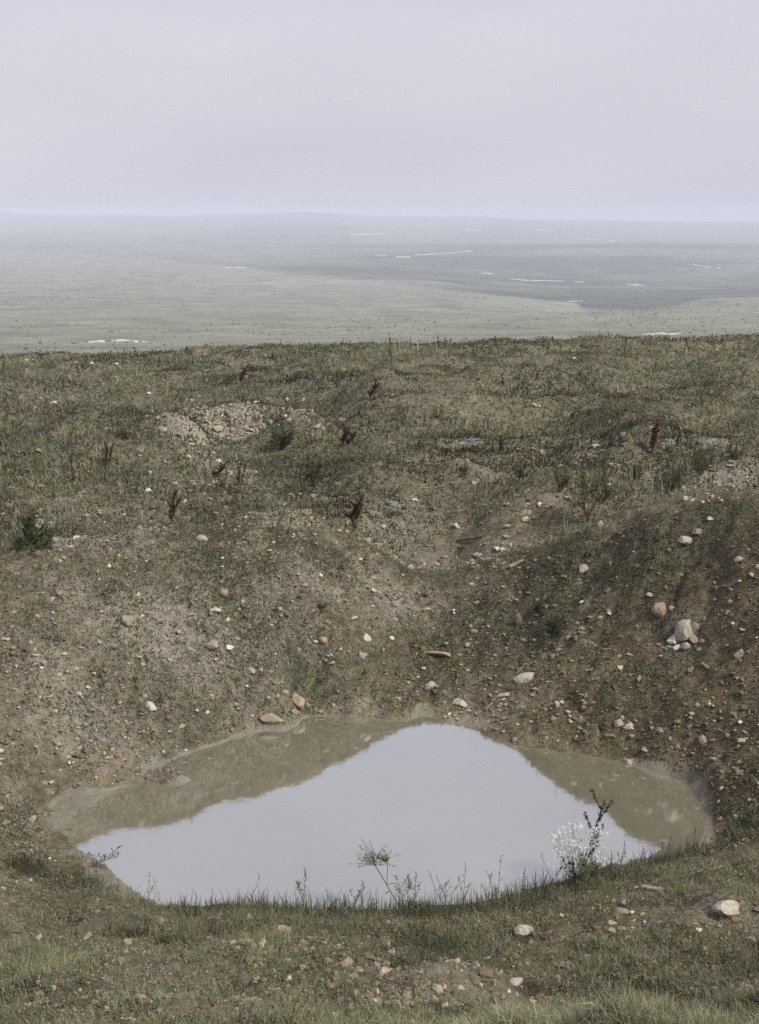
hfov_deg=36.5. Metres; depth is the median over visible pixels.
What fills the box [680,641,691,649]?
stone
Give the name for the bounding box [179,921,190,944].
herb
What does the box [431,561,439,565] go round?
stone
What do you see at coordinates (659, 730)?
stone
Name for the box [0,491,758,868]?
bank grass
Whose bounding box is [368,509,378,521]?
flower clump
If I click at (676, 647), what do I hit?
stone
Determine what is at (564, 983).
herb
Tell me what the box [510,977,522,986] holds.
stone
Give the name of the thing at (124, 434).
leafy bush
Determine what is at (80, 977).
herb
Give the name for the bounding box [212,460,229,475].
dock plant
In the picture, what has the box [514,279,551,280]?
chalk scar
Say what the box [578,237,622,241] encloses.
chalk scar
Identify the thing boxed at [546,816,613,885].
flower clump
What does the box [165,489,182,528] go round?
dock plant
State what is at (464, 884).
tall weed
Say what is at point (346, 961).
stone
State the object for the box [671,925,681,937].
herb
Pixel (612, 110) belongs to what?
sky
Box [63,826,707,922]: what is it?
fringe grass
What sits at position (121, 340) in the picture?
chalk scar
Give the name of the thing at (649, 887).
stick
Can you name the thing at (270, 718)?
stone
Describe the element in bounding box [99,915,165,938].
grass tuft
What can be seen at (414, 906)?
grass tuft
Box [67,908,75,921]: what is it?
herb
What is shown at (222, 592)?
stone
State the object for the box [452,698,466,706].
stone
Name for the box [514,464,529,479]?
leafy bush
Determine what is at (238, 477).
dock plant
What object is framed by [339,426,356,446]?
dock plant
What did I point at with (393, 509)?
flower clump
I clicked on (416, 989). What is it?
herb
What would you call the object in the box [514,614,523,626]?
stone
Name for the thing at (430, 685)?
stone
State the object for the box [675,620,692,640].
stone
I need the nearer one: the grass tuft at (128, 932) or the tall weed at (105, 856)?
the grass tuft at (128, 932)
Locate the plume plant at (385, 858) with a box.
[349,839,400,904]
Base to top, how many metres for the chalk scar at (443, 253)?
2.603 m
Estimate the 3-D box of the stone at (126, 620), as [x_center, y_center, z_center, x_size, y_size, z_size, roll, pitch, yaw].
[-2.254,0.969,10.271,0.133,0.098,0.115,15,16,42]
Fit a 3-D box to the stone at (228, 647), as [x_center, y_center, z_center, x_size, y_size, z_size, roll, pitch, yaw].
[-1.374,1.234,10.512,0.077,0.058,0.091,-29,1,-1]
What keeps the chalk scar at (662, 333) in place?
on the hills
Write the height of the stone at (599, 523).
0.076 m
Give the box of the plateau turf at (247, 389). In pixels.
[0,327,758,573]
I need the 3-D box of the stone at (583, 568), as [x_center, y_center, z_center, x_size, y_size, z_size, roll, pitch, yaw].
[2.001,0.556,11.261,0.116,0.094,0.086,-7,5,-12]
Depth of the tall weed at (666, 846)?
8.18 m
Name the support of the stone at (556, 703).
on the ground at (60, 809)
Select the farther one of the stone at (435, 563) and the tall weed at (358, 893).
the stone at (435, 563)
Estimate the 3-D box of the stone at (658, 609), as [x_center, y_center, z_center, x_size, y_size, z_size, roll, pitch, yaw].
[2.571,0.909,10.531,0.158,0.152,0.142,-4,15,-15]
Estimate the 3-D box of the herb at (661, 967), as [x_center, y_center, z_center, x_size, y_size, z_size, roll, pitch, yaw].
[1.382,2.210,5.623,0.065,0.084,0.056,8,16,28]
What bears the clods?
on the ground at (60, 809)
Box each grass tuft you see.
[0,844,74,878]
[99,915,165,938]
[145,736,180,764]
[148,932,177,945]
[275,637,328,715]
[377,913,483,962]
[380,951,437,971]
[392,894,441,919]
[449,879,538,904]
[548,845,624,873]
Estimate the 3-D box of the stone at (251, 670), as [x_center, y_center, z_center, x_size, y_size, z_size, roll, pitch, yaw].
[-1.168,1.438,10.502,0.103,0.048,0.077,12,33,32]
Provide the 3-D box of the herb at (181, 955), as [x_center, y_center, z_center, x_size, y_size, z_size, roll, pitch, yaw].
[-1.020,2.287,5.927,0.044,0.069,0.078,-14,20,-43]
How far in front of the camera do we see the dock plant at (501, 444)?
16.80 m
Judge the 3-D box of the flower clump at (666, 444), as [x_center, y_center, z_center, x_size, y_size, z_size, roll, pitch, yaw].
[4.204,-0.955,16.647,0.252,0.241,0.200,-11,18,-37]
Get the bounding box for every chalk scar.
[89,339,154,343]
[207,266,253,267]
[419,250,471,254]
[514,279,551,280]
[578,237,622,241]
[642,332,680,334]
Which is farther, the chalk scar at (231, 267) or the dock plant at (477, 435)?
the chalk scar at (231, 267)
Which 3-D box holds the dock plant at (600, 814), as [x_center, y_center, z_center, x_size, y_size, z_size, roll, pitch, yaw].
[1.494,2.195,7.971,0.208,0.699,0.220,0,14,0]
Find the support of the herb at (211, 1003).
on the ground at (60, 809)
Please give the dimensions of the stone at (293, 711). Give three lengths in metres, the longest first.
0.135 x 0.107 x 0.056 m
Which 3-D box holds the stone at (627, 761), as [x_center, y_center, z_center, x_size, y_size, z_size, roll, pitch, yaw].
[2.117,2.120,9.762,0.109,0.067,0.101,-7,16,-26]
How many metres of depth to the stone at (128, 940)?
6.61 m
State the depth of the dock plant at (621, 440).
16.55 m
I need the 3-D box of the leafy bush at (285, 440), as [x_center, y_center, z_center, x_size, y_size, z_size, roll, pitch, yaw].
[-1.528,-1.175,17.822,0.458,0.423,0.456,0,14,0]
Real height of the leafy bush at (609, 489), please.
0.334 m
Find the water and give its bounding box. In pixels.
[61,715,707,908]
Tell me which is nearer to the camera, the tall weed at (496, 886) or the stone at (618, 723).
the tall weed at (496, 886)
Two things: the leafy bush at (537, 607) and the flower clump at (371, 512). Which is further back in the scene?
the flower clump at (371, 512)
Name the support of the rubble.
on the ground at (60, 809)
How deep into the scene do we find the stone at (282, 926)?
6.79 m
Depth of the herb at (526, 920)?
6.96 m
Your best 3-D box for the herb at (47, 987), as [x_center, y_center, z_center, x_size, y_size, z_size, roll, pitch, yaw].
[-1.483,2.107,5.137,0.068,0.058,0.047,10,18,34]
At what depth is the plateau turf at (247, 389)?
18.53 m
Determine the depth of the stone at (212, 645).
10.41 m
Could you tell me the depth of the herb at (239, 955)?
5.90 m
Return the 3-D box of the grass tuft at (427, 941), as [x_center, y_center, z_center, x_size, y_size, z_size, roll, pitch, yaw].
[0.316,2.479,6.718,0.587,0.376,0.752,-12,19,-40]
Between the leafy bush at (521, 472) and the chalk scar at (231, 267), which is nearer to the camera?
the leafy bush at (521, 472)
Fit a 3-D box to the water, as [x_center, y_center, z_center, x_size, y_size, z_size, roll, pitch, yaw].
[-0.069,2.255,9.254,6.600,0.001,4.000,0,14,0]
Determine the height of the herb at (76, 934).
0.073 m
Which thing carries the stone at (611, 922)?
on the ground at (60, 809)
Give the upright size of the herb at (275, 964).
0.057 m
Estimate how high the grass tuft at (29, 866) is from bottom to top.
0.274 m
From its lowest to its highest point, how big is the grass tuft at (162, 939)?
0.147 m
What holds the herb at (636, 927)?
on the ground at (60, 809)
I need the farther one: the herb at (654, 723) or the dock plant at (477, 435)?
the dock plant at (477, 435)
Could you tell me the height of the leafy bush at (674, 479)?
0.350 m
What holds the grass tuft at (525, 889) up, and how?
on the ground at (60, 809)
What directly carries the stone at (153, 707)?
on the ground at (60, 809)
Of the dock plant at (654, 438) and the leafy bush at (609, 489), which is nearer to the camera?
the leafy bush at (609, 489)
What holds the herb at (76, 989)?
on the ground at (60, 809)
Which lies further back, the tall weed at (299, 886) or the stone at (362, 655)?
the stone at (362, 655)
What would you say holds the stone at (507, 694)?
on the ground at (60, 809)
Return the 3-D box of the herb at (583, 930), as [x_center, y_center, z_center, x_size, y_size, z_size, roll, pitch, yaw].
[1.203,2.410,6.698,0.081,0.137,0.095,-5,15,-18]
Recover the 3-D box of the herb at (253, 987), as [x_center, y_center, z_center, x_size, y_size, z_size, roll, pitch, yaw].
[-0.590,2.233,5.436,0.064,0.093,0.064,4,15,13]
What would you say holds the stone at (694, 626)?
on the ground at (60, 809)
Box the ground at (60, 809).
[0,335,758,1023]
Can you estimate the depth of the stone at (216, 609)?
10.61 m
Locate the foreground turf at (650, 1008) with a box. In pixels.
[0,828,758,1023]
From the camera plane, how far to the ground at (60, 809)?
10.71 m
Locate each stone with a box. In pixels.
[120,615,133,626]
[122,938,131,944]
[146,701,156,710]
[196,535,207,540]
[205,640,218,649]
[210,607,221,612]
[218,588,227,597]
[225,645,233,649]
[249,667,255,672]
[260,713,283,723]
[277,925,290,932]
[291,709,300,714]
[293,693,304,708]
[319,637,326,643]
[340,957,353,967]
[359,652,367,659]
[363,633,371,641]
[378,967,393,973]
[424,681,435,690]
[426,651,450,656]
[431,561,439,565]
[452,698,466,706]
[496,692,509,696]
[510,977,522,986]
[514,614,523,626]
[514,672,533,682]
[514,924,533,935]
[554,700,559,707]
[579,564,588,573]
[596,520,602,526]
[607,920,616,924]
[612,907,628,918]
[614,719,623,727]
[622,758,631,764]
[651,602,665,617]
[655,727,663,733]
[667,633,677,644]
[672,644,679,650]
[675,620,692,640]
[678,536,691,544]
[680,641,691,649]
[689,634,698,644]
[690,621,698,633]
[691,528,701,533]
[698,735,706,743]
[712,900,739,916]
[734,556,742,561]
[734,649,744,657]
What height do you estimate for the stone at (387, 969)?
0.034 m
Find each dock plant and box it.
[103,441,113,468]
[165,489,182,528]
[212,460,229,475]
[232,458,245,492]
[239,363,249,384]
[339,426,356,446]
[347,491,364,526]
[367,378,378,399]
[474,430,480,442]
[496,435,505,452]
[581,788,613,877]
[616,430,623,445]
[647,422,659,452]
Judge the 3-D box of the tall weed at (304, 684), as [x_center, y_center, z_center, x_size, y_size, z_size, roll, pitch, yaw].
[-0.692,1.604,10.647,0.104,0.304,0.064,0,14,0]
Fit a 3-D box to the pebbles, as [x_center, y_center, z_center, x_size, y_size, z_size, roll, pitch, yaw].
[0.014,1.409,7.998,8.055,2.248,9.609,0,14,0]
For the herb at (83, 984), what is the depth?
5.11 m
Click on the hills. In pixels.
(344, 298)
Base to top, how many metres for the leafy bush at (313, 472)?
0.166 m
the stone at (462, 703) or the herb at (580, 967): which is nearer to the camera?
the herb at (580, 967)
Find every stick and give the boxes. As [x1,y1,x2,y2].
[457,536,482,540]
[509,559,523,567]
[641,884,661,890]
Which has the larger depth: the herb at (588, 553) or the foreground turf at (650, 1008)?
the herb at (588, 553)
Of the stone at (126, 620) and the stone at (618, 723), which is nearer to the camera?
the stone at (618, 723)
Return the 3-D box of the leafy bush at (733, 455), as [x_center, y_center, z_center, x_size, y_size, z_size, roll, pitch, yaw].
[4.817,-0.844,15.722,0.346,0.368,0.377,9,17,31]
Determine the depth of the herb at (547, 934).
6.77 m
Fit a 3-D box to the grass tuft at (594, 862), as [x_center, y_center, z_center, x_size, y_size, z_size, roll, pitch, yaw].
[1.461,2.551,8.292,0.699,0.333,0.524,0,14,0]
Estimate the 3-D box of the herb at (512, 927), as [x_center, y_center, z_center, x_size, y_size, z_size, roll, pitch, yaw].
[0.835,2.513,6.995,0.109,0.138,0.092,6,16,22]
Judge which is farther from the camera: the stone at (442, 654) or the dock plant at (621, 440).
the dock plant at (621, 440)
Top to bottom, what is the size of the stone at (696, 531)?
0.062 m
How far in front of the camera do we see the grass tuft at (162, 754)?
9.82 m
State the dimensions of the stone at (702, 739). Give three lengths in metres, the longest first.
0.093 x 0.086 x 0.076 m
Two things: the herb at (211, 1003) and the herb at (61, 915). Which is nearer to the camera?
the herb at (211, 1003)
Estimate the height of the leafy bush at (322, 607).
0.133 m
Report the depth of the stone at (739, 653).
9.77 m
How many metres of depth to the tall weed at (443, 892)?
7.59 m
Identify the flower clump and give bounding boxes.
[36,517,63,535]
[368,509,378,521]
[380,500,403,518]
[453,439,474,452]
[466,438,482,451]
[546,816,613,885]
[662,438,675,453]
[703,438,727,454]
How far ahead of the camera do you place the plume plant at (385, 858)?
7.51 m
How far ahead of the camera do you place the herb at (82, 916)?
6.96 m
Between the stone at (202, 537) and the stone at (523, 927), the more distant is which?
the stone at (202, 537)
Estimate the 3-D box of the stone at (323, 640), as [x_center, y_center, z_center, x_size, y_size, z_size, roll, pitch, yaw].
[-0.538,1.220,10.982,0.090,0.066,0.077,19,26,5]
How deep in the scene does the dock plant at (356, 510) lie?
13.75 m
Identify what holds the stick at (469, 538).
on the ground at (60, 809)
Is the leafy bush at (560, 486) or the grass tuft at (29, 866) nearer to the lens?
the grass tuft at (29, 866)
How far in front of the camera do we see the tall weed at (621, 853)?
8.05 m
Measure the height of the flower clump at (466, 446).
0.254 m
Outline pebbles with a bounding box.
[0,505,758,1022]
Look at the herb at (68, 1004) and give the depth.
4.92 m
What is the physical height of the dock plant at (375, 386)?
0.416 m
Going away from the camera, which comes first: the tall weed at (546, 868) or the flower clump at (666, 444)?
the tall weed at (546, 868)
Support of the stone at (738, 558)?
on the ground at (60, 809)
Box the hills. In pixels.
[0,212,758,355]
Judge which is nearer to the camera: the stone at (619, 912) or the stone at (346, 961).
the stone at (346, 961)
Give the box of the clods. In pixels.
[0,507,758,1023]
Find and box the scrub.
[0,233,758,354]
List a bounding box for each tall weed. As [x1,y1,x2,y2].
[88,845,120,866]
[295,868,306,905]
[300,674,308,696]
[348,880,364,904]
[392,874,411,905]
[407,872,421,898]
[428,871,451,903]
[436,875,457,907]
[458,863,470,904]
[484,855,503,904]
[521,869,526,892]
[540,852,562,889]
[615,839,625,868]
[661,835,673,856]
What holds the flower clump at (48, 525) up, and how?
on the ground at (60, 809)
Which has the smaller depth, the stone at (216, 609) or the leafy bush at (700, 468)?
the stone at (216, 609)
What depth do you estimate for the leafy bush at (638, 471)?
15.42 m
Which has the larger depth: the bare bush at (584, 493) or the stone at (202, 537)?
the bare bush at (584, 493)
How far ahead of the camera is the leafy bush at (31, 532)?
10.60 m
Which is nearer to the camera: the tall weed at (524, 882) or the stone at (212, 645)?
the tall weed at (524, 882)
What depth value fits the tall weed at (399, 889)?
7.58 m
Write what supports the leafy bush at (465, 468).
on the ground at (60, 809)
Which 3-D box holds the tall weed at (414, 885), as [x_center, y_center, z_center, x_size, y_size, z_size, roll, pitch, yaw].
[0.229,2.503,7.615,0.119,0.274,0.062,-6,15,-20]
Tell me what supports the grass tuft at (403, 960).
on the ground at (60, 809)
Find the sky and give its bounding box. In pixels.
[0,0,758,221]
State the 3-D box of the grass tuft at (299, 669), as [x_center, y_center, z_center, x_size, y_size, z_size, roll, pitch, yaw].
[-0.730,1.518,10.754,0.437,0.689,0.478,13,19,41]
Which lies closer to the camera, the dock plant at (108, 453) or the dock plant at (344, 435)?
the dock plant at (108, 453)
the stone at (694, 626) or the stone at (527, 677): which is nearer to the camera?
the stone at (694, 626)
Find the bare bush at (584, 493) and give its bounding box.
[554,445,618,521]
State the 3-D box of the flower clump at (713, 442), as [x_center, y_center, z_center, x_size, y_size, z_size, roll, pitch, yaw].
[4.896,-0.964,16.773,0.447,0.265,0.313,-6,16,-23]
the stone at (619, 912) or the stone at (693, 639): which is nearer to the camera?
the stone at (619, 912)
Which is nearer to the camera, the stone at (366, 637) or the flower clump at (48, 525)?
the stone at (366, 637)
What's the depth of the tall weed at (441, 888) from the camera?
7.61 m
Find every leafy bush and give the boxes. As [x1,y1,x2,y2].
[9,508,55,551]
[118,428,130,439]
[267,423,294,449]
[302,467,320,478]
[318,602,331,612]
[460,463,469,475]
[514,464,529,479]
[526,600,546,614]
[542,610,563,632]
[552,471,572,492]
[597,478,618,500]
[627,463,647,480]
[653,467,689,490]
[690,451,715,474]
[720,438,745,461]
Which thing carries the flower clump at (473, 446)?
on the ground at (60, 809)
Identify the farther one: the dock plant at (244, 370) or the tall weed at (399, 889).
the dock plant at (244, 370)
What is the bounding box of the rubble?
[0,336,758,571]
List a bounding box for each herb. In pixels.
[41,978,51,991]
[52,905,66,918]
[60,989,78,1008]
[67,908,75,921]
[67,929,80,938]
[71,971,86,983]
[72,972,79,991]
[78,898,88,923]
[79,980,86,987]
[178,950,183,959]
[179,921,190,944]
[209,995,216,1006]
[235,940,242,958]
[249,977,259,990]
[270,958,280,970]
[411,977,420,998]
[508,913,515,934]
[519,911,534,929]
[540,923,551,939]
[561,974,568,990]
[573,953,589,972]
[578,914,590,935]
[585,543,594,555]
[631,920,640,935]
[651,720,659,734]
[654,959,667,971]
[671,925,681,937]
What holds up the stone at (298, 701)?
on the ground at (60, 809)
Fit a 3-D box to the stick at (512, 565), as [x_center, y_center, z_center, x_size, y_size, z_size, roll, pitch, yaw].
[1.413,0.533,11.853,0.160,0.106,0.048,0,14,0]
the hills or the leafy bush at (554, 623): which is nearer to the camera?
the leafy bush at (554, 623)
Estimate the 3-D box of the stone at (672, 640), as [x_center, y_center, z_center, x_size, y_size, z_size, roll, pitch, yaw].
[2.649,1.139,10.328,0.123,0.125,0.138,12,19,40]
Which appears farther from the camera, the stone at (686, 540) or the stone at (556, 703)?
the stone at (686, 540)
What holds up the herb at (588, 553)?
on the ground at (60, 809)

